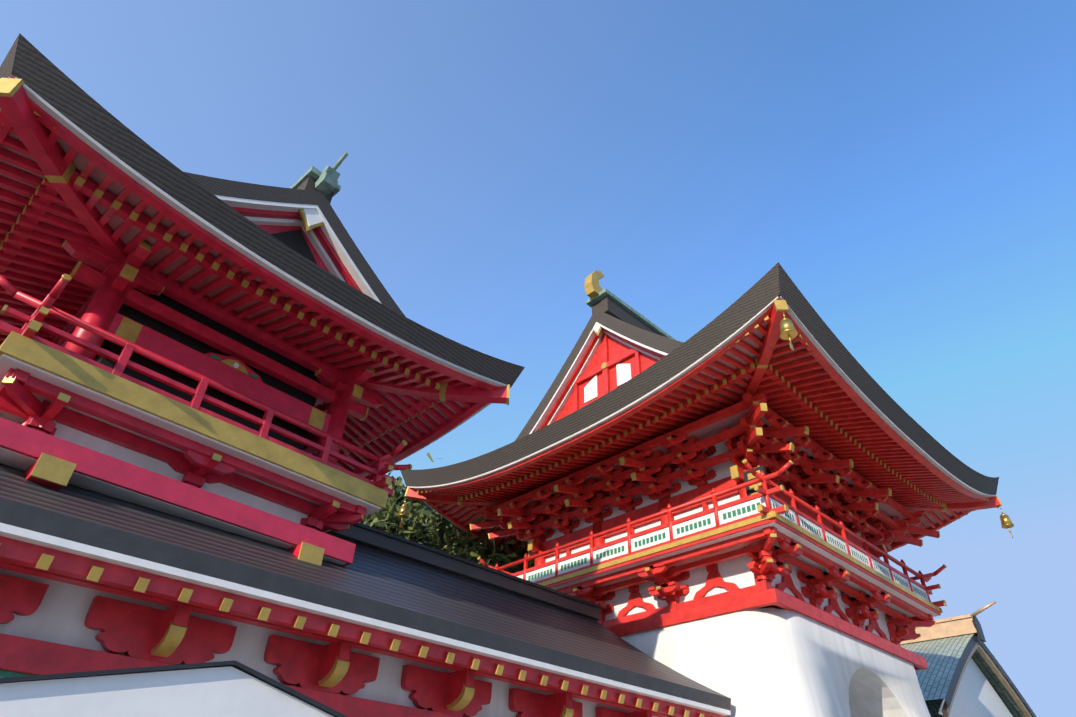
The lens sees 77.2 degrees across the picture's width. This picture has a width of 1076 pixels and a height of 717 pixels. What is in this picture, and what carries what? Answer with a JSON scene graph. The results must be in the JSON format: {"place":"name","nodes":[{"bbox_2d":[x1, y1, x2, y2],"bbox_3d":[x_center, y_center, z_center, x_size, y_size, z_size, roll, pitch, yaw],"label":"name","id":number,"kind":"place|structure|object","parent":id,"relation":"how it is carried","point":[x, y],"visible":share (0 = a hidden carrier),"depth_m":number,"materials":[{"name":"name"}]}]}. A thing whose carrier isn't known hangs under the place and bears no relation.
{"place":"outdoors","nodes":[
{"label":"outdoors","id":0,"kind":"place"},
{"bbox_2d":[0,0,1075,716],"label":"sky","id":1,"kind":"structure","parent":0,"point":[909,166],"materials":[{"name":"blue"}]},
{"bbox_3d":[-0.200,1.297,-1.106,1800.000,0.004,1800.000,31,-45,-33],"label":"ground","id":2,"kind":"structure","parent":0,"visible":0},
{"bbox_2d":[0,661,346,716],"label":"wall","id":3,"kind":"structure","parent":2,"relation":"on","point":[225,689],"depth_m":2.53,"materials":[{"name":"white paint"}]},
{"bbox_2d":[0,463,730,716],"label":"roof","id":4,"kind":"structure","parent":2,"relation":"on","point":[385,624],"depth_m":7.10,"materials":[{"name":"tile"}]},
{"bbox_2d":[0,33,524,565],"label":"drum tower","id":5,"kind":"structure","parent":4,"relation":"on","point":[270,365],"depth_m":7.97,"materials":[{"name":"paint"}]},
{"bbox_2d":[359,453,534,572],"bbox_3d":[-3.337,8.489,18.522,9.486,11.634,9.141,31,-45,-33],"label":"tree","id":6,"kind":"object","parent":2,"relation":"on","point":[421,525],"visible":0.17,"depth_m":18.61,"materials":[{"name":"green plant"}]},
{"bbox_2d":[423,502,523,568],"bbox_3d":[-2.413,10.112,21.425,8.984,12.542,9.505,31,-45,-33],"label":"tree","id":7,"kind":"object","parent":2,"relation":"on","point":[459,540],"depth_m":21.67,"materials":[{"name":"green plant"}]},
{"bbox_2d":[620,608,930,716],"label":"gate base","id":8,"kind":"object","parent":2,"relation":"on","point":[767,662],"visible":0.6,"depth_m":11.53,"materials":[{"name":"paint"}]},
{"bbox_2d":[397,262,1013,670],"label":"tower","id":9,"kind":"structure","parent":8,"relation":"on","point":[765,440],"depth_m":13.73,"materials":[{"name":"red paint"}]},
{"bbox_2d":[900,601,1036,716],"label":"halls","id":10,"kind":"object","parent":2,"relation":"on","point":[964,674],"visible":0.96,"depth_m":22.70,"materials":[{"name":"tile"}]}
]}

